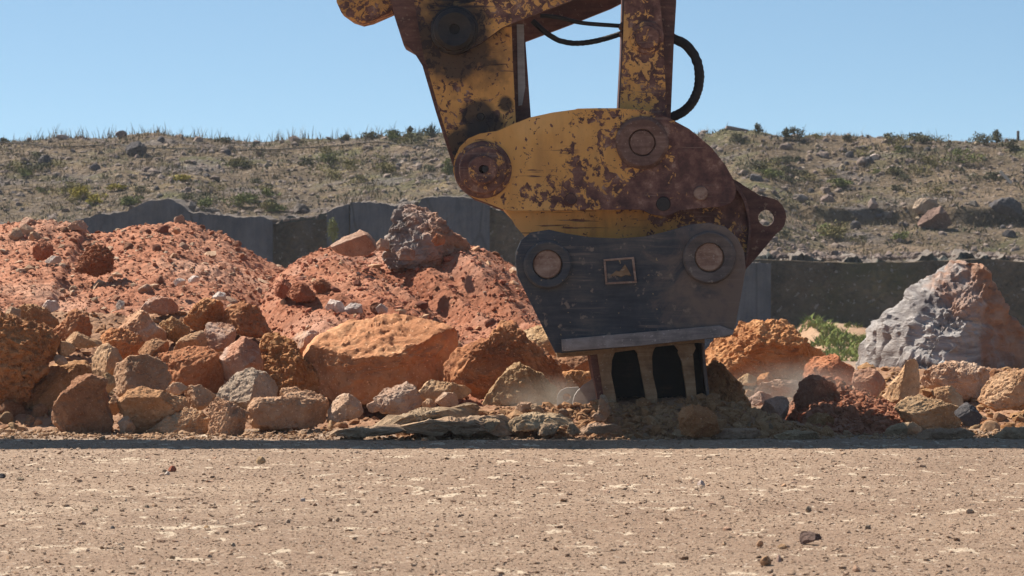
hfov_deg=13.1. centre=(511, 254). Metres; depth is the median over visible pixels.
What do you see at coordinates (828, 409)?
spoil heap
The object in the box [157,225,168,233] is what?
clod
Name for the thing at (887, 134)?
shrub
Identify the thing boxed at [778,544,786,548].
stone
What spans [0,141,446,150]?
dirt track
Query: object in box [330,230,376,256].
boulder
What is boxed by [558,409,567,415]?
crust chip
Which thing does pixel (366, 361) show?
boulder
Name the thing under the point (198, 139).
boulder
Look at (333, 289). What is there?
clod
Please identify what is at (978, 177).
shrub
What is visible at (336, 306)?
stone
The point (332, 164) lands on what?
shrub
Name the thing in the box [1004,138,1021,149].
shrub
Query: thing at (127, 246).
clod
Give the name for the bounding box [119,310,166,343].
boulder
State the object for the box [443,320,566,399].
boulder
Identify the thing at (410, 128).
shrub
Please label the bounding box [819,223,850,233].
shrub
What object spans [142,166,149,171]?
hill stone
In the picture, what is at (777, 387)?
boulder
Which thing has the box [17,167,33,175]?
shrub
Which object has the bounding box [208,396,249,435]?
boulder
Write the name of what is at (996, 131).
shrub
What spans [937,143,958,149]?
shrub
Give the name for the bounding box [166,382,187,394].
stone
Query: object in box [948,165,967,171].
shrub
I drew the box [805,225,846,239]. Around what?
shrub
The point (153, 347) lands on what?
boulder
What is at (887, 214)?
boulder
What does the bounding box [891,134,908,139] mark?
shrub
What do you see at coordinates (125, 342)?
boulder
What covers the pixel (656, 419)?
rubble
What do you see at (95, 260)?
clod
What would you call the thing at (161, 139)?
boulder
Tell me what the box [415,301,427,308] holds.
clod
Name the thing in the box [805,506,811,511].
stone
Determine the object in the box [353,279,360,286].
clod
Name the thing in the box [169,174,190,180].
shrub
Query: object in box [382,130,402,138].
shrub
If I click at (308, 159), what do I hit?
shrub
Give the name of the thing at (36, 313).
boulder
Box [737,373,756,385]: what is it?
stone
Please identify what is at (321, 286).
clod
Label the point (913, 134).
shrub
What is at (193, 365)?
boulder
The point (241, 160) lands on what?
shrub
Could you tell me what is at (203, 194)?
shrub
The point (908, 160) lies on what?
hill stone
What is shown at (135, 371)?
boulder
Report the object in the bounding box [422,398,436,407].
stone
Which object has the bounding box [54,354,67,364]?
stone
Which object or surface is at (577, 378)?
boulder
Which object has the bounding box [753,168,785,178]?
shrub
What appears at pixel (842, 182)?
shrub
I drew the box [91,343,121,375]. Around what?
boulder
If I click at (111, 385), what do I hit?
stone
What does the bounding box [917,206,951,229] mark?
boulder
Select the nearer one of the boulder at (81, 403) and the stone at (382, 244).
the boulder at (81, 403)
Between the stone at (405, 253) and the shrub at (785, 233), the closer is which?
the stone at (405, 253)
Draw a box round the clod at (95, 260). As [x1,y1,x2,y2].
[75,244,114,276]
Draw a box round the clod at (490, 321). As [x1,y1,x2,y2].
[484,318,495,327]
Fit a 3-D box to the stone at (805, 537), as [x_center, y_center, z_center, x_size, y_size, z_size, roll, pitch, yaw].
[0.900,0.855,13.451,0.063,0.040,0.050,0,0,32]
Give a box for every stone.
[0,412,13,423]
[5,307,20,317]
[8,423,17,428]
[9,229,22,239]
[19,217,34,226]
[28,232,41,240]
[42,300,59,312]
[44,256,60,263]
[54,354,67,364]
[57,341,75,356]
[66,332,101,348]
[68,220,87,230]
[69,285,77,290]
[102,372,115,392]
[109,396,119,414]
[116,300,124,309]
[118,416,135,432]
[138,284,152,292]
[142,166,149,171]
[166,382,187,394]
[168,466,175,471]
[172,227,180,233]
[173,278,185,285]
[174,215,184,223]
[179,242,187,249]
[188,275,198,282]
[212,292,225,300]
[226,296,237,303]
[256,456,265,463]
[279,386,300,395]
[325,299,344,312]
[327,420,343,427]
[344,303,362,313]
[366,401,381,412]
[375,238,388,250]
[375,304,387,312]
[396,246,414,259]
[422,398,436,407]
[431,233,444,245]
[435,392,458,406]
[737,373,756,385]
[748,391,771,405]
[750,174,763,181]
[756,372,773,384]
[756,540,762,546]
[760,556,770,565]
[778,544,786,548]
[779,143,792,149]
[799,531,821,543]
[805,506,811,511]
[819,151,828,158]
[845,151,853,157]
[852,565,860,571]
[856,157,866,164]
[865,156,873,163]
[900,145,912,149]
[904,158,913,163]
[965,508,973,513]
[968,424,980,428]
[979,420,999,430]
[993,413,1005,421]
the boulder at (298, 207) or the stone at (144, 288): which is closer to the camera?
the stone at (144, 288)
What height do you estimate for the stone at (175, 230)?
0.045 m
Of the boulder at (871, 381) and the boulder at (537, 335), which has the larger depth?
the boulder at (537, 335)
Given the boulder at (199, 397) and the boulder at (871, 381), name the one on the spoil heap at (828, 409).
the boulder at (871, 381)
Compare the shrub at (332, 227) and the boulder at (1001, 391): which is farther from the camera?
the shrub at (332, 227)
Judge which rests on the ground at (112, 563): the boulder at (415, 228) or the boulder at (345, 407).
the boulder at (345, 407)
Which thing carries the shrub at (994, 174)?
on the hillside
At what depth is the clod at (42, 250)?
25.78 m
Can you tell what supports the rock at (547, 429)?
on the ground at (112, 563)
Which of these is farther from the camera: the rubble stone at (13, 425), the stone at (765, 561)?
the rubble stone at (13, 425)
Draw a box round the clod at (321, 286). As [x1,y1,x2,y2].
[313,279,330,293]
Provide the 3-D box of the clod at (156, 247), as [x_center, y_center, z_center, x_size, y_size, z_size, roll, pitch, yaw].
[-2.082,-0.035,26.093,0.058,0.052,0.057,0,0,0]
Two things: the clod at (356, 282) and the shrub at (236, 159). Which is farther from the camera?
the shrub at (236, 159)
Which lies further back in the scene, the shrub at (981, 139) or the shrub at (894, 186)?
the shrub at (981, 139)
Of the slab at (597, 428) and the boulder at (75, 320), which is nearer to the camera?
the slab at (597, 428)
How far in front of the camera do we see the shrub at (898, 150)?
101.64 m
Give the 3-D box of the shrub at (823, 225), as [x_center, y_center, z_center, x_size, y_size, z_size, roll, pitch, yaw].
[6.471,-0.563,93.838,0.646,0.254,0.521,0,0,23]
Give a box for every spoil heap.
[406,396,827,438]
[788,382,901,434]
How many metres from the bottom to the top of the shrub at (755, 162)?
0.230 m
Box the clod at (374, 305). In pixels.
[370,302,380,312]
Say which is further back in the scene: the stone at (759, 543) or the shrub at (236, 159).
the shrub at (236, 159)
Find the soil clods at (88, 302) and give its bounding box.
[0,218,282,312]
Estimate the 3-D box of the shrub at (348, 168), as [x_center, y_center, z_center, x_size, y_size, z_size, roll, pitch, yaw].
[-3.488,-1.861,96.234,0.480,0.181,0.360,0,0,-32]
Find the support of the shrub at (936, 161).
on the hillside
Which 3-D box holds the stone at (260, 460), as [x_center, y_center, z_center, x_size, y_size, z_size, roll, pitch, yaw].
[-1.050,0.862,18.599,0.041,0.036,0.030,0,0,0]
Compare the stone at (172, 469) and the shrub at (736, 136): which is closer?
the stone at (172, 469)
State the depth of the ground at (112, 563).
15.42 m
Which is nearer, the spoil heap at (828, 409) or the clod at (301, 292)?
the spoil heap at (828, 409)
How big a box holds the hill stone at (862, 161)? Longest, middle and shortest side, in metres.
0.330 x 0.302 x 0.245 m
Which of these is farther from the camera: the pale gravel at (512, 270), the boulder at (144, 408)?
the pale gravel at (512, 270)
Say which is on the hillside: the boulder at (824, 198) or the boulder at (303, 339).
the boulder at (824, 198)
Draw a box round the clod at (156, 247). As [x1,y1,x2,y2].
[152,244,161,250]
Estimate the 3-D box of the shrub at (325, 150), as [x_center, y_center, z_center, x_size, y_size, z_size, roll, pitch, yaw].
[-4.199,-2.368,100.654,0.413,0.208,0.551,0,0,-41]
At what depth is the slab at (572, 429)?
21.02 m
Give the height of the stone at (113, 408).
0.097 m
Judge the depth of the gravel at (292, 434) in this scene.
21.25 m
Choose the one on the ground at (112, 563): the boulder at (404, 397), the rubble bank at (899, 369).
the rubble bank at (899, 369)
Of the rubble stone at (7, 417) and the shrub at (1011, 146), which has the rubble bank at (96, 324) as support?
the rubble stone at (7, 417)
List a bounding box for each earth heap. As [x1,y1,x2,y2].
[0,219,284,316]
[260,246,569,419]
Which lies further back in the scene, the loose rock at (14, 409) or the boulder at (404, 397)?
the loose rock at (14, 409)
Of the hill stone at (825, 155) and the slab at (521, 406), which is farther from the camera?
the hill stone at (825, 155)
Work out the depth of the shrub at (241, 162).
98.13 m
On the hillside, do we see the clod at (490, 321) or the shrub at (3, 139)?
the shrub at (3, 139)
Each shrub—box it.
[0,137,9,141]
[1,159,31,169]
[6,165,47,172]
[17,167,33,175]
[29,151,49,158]
[33,162,52,169]
[35,186,46,192]
[40,181,73,195]
[43,158,69,167]
[55,181,89,193]
[63,197,78,203]
[67,184,92,198]
[85,193,108,202]
[103,183,126,190]
[118,195,143,205]
[130,185,147,191]
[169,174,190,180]
[179,192,197,199]
[181,191,228,202]
[197,197,216,206]
[200,180,229,191]
[212,136,231,142]
[219,193,257,206]
[221,158,252,167]
[224,156,256,166]
[227,156,247,164]
[240,190,259,200]
[246,178,261,183]
[251,184,278,192]
[255,201,276,210]
[257,198,279,207]
[258,187,281,196]
[265,202,287,211]
[297,156,317,165]
[300,162,342,176]
[314,152,338,162]
[319,145,334,153]
[320,155,337,162]
[323,161,338,167]
[326,170,348,180]
[326,217,338,242]
[337,157,367,167]
[339,134,350,140]
[339,165,357,171]
[345,174,369,183]
[359,131,380,137]
[365,151,395,160]
[368,160,396,173]
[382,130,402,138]
[388,138,399,144]
[396,138,410,143]
[401,137,428,145]
[402,128,442,137]
[403,132,425,141]
[406,126,413,133]
[418,164,436,171]
[441,156,452,174]
[727,133,744,142]
[734,166,754,172]
[747,160,767,168]
[753,123,763,132]
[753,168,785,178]
[754,157,785,168]
[776,156,798,162]
[776,228,790,237]
[780,173,809,183]
[781,127,791,138]
[781,166,796,171]
[787,126,805,139]
[787,155,801,162]
[788,169,802,174]
[799,170,809,174]
[799,172,820,181]
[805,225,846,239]
[807,133,826,138]
[809,223,834,232]
[813,220,854,232]
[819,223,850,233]
[821,167,841,175]
[825,178,853,186]
[840,134,856,141]
[843,144,879,156]
[845,235,862,242]
[882,135,916,147]
[883,132,897,140]
[885,147,930,159]
[886,166,905,174]
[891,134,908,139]
[891,183,903,189]
[891,229,911,239]
[893,146,910,152]
[897,174,911,179]
[905,133,931,142]
[906,132,922,140]
[906,163,935,173]
[918,154,935,161]
[919,157,944,167]
[922,183,954,193]
[931,134,951,142]
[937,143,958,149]
[941,147,992,162]
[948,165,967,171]
[967,172,993,178]
[968,131,1002,145]
[983,171,1003,179]
[992,129,1002,142]
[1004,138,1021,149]
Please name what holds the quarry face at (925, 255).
on the ground at (112, 563)
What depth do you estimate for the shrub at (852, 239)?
92.74 m
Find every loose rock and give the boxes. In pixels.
[0,400,25,416]
[374,411,384,418]
[747,384,757,389]
[980,419,1000,425]
[989,369,1001,376]
[1000,424,1014,428]
[1015,422,1023,426]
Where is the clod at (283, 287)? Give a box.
[274,278,291,298]
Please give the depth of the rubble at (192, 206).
88.98 m
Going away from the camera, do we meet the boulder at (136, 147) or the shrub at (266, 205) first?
the shrub at (266, 205)
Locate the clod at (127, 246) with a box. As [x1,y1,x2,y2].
[123,242,133,249]
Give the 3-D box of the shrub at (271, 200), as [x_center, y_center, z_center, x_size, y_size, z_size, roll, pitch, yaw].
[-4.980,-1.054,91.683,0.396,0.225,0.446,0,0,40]
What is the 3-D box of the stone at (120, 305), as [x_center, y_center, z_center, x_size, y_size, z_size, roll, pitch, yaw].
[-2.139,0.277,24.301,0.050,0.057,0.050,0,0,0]
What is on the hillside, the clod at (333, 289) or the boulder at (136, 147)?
the boulder at (136, 147)
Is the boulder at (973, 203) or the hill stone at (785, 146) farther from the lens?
the hill stone at (785, 146)
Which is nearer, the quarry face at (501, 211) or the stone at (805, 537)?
the stone at (805, 537)
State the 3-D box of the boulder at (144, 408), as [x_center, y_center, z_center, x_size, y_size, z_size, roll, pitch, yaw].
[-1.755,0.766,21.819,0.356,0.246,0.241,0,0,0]
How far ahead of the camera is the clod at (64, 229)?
26.75 m
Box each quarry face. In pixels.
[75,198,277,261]
[276,212,326,236]
[327,203,349,246]
[350,195,489,250]
[490,207,508,216]
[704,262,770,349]
[756,248,1023,262]
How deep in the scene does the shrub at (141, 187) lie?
92.72 m
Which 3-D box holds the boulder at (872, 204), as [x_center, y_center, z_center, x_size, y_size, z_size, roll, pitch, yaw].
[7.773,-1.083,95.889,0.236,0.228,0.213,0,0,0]
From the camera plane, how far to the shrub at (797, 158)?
100.16 m
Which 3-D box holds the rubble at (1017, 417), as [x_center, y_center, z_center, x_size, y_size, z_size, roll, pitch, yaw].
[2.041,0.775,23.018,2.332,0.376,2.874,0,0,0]
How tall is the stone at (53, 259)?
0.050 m
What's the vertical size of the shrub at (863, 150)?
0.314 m
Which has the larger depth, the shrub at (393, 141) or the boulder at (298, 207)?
the shrub at (393, 141)
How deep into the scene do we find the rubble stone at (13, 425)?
22.23 m
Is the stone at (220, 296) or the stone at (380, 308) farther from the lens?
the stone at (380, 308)
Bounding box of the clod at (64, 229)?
[59,226,68,232]
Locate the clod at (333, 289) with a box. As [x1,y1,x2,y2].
[330,286,340,292]
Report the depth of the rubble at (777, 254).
90.15 m
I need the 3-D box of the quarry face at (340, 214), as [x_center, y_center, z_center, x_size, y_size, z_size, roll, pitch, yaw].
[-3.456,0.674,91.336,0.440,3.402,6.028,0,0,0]
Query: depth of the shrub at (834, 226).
93.95 m
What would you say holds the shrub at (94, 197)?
on the hillside
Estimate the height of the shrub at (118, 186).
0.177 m
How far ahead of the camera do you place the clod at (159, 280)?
25.44 m
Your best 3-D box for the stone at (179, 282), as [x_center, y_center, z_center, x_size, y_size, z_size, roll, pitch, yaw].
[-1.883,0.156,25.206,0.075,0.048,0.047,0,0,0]
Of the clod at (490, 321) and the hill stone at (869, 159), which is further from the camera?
the hill stone at (869, 159)
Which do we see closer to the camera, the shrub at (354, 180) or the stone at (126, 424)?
the stone at (126, 424)
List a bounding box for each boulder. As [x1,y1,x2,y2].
[0,311,60,405]
[17,304,59,328]
[20,157,27,163]
[23,360,92,409]
[38,155,51,165]
[51,373,113,433]
[53,308,92,341]
[57,134,68,139]
[90,164,100,170]
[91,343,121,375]
[100,327,144,359]
[112,354,171,396]
[115,130,126,137]
[117,386,189,432]
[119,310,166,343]
[125,141,146,155]
[138,338,168,355]
[140,295,178,315]
[146,406,209,433]
[153,345,223,393]
[157,136,164,142]
[159,316,190,342]
[174,330,206,349]
[183,297,223,331]
[184,384,215,410]
[193,136,202,141]
[204,322,235,351]
[206,208,219,213]
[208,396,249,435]
[216,367,277,409]
[219,336,262,381]
[221,300,271,338]
[223,149,230,154]
[247,389,329,431]
[259,332,320,396]
[289,135,300,141]
[292,330,317,355]
[294,203,309,212]
[303,313,458,408]
[328,393,363,421]
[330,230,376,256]
[373,381,422,414]
[382,203,470,271]
[419,379,470,403]
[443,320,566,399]
[482,361,556,406]
[524,325,555,355]
[555,355,589,370]
[562,370,590,395]
[678,404,719,437]
[705,319,825,382]
[706,360,750,406]
[753,187,765,192]
[754,379,798,396]
[761,396,789,418]
[793,194,808,201]
[793,374,837,406]
[803,353,854,384]
[806,412,833,425]
[820,194,834,201]
[850,221,860,228]
[852,367,885,396]
[855,260,1023,369]
[867,199,877,208]
[870,154,878,159]
[881,211,891,217]
[882,358,919,403]
[894,394,960,429]
[913,198,938,213]
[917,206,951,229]
[920,360,989,401]
[931,386,963,405]
[954,402,982,426]
[968,200,977,206]
[977,369,1023,410]
[989,197,1021,218]
[1002,230,1015,237]
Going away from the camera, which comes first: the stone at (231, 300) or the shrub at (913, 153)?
the stone at (231, 300)
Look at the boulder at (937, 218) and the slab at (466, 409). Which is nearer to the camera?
the slab at (466, 409)
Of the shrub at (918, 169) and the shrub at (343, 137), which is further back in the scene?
the shrub at (343, 137)
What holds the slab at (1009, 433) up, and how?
on the ground at (112, 563)
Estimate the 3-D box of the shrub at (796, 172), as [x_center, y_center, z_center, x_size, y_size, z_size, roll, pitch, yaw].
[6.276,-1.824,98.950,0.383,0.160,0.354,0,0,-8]
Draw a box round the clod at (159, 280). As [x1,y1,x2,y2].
[156,276,162,283]
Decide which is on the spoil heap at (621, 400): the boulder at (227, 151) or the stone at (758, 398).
the stone at (758, 398)
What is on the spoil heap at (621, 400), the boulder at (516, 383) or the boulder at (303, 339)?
the boulder at (516, 383)
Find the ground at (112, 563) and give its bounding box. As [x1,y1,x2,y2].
[0,361,1023,575]
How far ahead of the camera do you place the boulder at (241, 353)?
22.84 m
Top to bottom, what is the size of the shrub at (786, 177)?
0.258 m
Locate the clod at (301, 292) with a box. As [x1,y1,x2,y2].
[287,281,315,302]
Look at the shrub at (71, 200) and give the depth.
92.40 m
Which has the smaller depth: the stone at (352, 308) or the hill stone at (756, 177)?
the stone at (352, 308)
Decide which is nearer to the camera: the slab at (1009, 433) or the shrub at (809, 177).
the slab at (1009, 433)
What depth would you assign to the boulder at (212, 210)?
90.38 m
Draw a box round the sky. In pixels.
[0,0,1023,142]
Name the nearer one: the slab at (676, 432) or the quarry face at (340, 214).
the slab at (676, 432)
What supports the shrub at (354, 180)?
on the hillside
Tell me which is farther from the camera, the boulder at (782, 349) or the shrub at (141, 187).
the shrub at (141, 187)
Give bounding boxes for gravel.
[0,217,281,311]
[0,424,1021,440]
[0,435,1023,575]
[261,246,519,397]
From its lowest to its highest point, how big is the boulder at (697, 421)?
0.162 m
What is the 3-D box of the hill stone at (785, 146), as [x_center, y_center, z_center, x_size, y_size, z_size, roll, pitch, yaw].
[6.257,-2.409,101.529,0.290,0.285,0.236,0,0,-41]
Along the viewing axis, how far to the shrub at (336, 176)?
95.30 m
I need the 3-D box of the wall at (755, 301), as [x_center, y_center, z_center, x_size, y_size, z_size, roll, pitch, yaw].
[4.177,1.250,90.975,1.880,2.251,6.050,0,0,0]
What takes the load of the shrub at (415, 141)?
on the hillside
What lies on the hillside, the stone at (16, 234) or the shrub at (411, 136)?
the shrub at (411, 136)
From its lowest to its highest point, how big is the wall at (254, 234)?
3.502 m
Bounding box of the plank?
[999,170,1011,183]
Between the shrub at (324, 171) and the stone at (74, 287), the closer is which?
the stone at (74, 287)
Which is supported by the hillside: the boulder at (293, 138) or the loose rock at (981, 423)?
the boulder at (293, 138)
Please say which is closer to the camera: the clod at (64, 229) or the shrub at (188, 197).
the clod at (64, 229)
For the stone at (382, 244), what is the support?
on the earth heap at (467, 284)
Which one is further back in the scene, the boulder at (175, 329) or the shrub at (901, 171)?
the shrub at (901, 171)
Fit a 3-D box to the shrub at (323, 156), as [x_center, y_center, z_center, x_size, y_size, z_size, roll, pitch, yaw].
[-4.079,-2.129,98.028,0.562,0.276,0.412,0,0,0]
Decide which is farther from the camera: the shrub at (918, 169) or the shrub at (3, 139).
the shrub at (3, 139)
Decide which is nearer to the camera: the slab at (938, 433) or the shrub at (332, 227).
the slab at (938, 433)
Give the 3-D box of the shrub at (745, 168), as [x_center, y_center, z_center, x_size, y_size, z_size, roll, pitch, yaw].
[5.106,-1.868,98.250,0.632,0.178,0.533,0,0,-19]
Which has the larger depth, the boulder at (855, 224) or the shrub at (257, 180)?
the shrub at (257, 180)
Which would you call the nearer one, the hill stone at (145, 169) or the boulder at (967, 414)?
the boulder at (967, 414)
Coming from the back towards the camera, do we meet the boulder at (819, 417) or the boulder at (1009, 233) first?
the boulder at (1009, 233)
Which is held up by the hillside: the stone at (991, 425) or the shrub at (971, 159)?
the shrub at (971, 159)
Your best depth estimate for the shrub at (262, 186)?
93.33 m
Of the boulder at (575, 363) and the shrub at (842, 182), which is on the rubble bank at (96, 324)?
the boulder at (575, 363)
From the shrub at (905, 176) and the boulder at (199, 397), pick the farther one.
the shrub at (905, 176)
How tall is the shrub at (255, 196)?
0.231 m
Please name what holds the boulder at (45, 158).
on the hillside
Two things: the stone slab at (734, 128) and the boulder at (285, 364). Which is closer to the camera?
the boulder at (285, 364)
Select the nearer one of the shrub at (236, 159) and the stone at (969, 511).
the stone at (969, 511)
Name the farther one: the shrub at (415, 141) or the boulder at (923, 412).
the shrub at (415, 141)
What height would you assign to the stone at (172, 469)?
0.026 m
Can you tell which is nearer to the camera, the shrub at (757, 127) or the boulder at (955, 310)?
the boulder at (955, 310)
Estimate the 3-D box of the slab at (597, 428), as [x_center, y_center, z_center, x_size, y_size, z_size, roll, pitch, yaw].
[0.419,0.822,21.060,0.204,0.060,0.091,0,0,0]
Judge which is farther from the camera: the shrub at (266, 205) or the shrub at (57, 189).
the shrub at (57, 189)
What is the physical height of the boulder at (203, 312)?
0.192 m
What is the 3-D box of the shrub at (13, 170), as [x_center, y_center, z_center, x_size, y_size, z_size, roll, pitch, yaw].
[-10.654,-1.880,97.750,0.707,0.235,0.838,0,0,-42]
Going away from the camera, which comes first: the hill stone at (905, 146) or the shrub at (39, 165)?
the shrub at (39, 165)
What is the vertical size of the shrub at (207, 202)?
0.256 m
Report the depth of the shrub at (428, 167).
94.88 m
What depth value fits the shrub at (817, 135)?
103.35 m
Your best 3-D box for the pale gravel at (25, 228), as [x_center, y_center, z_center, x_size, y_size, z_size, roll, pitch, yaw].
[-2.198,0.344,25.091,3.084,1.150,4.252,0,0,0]
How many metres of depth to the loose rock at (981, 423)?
22.36 m
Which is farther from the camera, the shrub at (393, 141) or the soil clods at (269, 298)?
the shrub at (393, 141)
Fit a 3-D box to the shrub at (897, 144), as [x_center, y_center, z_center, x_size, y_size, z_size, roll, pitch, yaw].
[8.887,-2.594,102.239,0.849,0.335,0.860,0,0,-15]
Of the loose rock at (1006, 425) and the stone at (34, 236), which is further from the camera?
the stone at (34, 236)
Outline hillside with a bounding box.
[0,129,1023,327]
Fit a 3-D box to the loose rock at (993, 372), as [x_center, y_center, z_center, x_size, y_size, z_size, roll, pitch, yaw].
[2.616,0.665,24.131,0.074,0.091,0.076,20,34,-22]
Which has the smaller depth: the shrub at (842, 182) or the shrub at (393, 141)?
the shrub at (842, 182)
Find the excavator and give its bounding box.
[336,0,785,405]
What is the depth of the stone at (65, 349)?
22.64 m
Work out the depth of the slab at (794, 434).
21.01 m
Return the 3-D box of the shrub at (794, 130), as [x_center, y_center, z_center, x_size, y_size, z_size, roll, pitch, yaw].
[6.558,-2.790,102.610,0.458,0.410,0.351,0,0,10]
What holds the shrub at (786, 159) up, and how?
on the hillside
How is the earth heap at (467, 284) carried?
on the ground at (112, 563)
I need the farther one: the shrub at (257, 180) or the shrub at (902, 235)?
the shrub at (257, 180)
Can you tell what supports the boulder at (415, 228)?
on the earth heap at (467, 284)
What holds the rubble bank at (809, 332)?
on the ground at (112, 563)
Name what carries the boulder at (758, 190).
on the hillside
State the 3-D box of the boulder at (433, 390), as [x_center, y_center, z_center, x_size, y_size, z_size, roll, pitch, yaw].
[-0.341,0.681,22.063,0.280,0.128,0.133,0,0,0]
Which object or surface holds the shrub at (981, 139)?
on the hillside
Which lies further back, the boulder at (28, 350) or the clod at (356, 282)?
the clod at (356, 282)
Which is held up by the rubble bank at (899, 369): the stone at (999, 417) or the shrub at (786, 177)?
the stone at (999, 417)
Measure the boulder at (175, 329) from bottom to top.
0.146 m
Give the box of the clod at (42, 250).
[32,240,53,260]
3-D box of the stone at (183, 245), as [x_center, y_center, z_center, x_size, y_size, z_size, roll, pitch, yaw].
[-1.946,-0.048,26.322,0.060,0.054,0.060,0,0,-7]
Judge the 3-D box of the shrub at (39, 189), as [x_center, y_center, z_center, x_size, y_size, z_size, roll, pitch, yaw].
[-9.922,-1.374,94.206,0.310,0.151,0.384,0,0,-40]
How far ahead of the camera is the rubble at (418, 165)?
97.33 m
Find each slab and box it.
[326,424,406,438]
[366,402,480,438]
[400,414,512,437]
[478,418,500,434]
[505,412,572,432]
[515,401,531,412]
[530,403,544,412]
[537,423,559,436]
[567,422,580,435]
[579,422,621,434]
[592,412,604,420]
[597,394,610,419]
[672,429,684,436]
[717,428,761,438]
[725,125,748,130]
[774,429,818,439]
[885,422,922,435]
[916,427,975,439]
[992,426,1023,438]
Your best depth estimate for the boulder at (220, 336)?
23.38 m
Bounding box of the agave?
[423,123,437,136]
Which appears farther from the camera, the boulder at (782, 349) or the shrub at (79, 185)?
the shrub at (79, 185)
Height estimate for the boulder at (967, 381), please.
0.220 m
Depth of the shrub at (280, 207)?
91.36 m
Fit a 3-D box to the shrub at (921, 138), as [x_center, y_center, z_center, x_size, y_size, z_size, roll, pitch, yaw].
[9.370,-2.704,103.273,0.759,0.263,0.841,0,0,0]
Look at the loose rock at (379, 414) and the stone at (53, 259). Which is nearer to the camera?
the loose rock at (379, 414)
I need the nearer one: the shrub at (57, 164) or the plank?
the plank
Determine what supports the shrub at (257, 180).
on the hillside
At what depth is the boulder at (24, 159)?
98.77 m
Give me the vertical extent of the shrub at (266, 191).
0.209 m
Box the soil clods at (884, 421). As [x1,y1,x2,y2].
[785,376,904,434]
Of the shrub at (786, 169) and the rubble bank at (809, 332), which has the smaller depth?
the rubble bank at (809, 332)
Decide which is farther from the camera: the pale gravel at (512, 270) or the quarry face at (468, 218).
the quarry face at (468, 218)
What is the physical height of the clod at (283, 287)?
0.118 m
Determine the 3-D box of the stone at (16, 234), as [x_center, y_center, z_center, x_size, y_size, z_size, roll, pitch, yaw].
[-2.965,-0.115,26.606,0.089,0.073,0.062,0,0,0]
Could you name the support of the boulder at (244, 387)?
on the boulder at (300, 410)
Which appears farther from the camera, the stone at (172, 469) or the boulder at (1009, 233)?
the boulder at (1009, 233)
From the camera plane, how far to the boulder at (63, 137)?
103.53 m
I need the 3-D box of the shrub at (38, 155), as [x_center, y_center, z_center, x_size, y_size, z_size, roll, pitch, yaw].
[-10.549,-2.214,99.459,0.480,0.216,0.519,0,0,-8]
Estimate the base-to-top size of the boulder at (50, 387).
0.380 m
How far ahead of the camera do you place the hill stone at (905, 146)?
101.96 m
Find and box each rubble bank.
[0,310,569,429]
[747,366,1023,428]
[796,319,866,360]
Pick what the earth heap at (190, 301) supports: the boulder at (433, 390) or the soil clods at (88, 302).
the soil clods at (88, 302)
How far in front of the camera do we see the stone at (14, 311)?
23.68 m
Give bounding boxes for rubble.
[0,129,1023,260]
[3,309,569,429]
[82,195,496,221]
[395,393,833,439]
[743,362,1023,427]
[768,237,1023,260]
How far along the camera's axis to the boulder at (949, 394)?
22.38 m
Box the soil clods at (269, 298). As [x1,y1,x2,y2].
[261,245,539,417]
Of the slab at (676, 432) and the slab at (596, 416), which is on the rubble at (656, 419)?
the slab at (596, 416)
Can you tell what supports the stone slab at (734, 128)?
on the hillside
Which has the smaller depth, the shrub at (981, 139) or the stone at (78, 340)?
the stone at (78, 340)
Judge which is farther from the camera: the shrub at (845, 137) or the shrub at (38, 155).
the shrub at (845, 137)
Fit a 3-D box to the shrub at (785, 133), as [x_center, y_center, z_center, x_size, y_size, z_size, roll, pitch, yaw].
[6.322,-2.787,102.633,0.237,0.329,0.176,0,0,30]
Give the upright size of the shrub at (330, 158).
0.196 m
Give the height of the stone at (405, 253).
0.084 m
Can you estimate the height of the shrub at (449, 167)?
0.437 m
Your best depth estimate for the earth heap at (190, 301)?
25.75 m
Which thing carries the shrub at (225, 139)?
on the hillside
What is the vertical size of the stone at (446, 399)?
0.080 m
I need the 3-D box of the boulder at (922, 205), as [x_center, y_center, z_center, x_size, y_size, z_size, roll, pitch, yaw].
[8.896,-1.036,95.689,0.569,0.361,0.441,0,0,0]
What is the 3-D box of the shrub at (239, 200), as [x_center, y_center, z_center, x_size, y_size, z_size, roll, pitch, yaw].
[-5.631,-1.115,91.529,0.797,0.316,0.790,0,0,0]
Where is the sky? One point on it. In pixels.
(955, 68)
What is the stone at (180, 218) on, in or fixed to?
on the earth heap at (190, 301)
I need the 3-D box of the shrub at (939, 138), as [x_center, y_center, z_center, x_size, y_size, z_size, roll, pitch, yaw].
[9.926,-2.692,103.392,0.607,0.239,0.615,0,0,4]
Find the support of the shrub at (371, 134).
on the hillside
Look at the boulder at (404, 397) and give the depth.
21.86 m

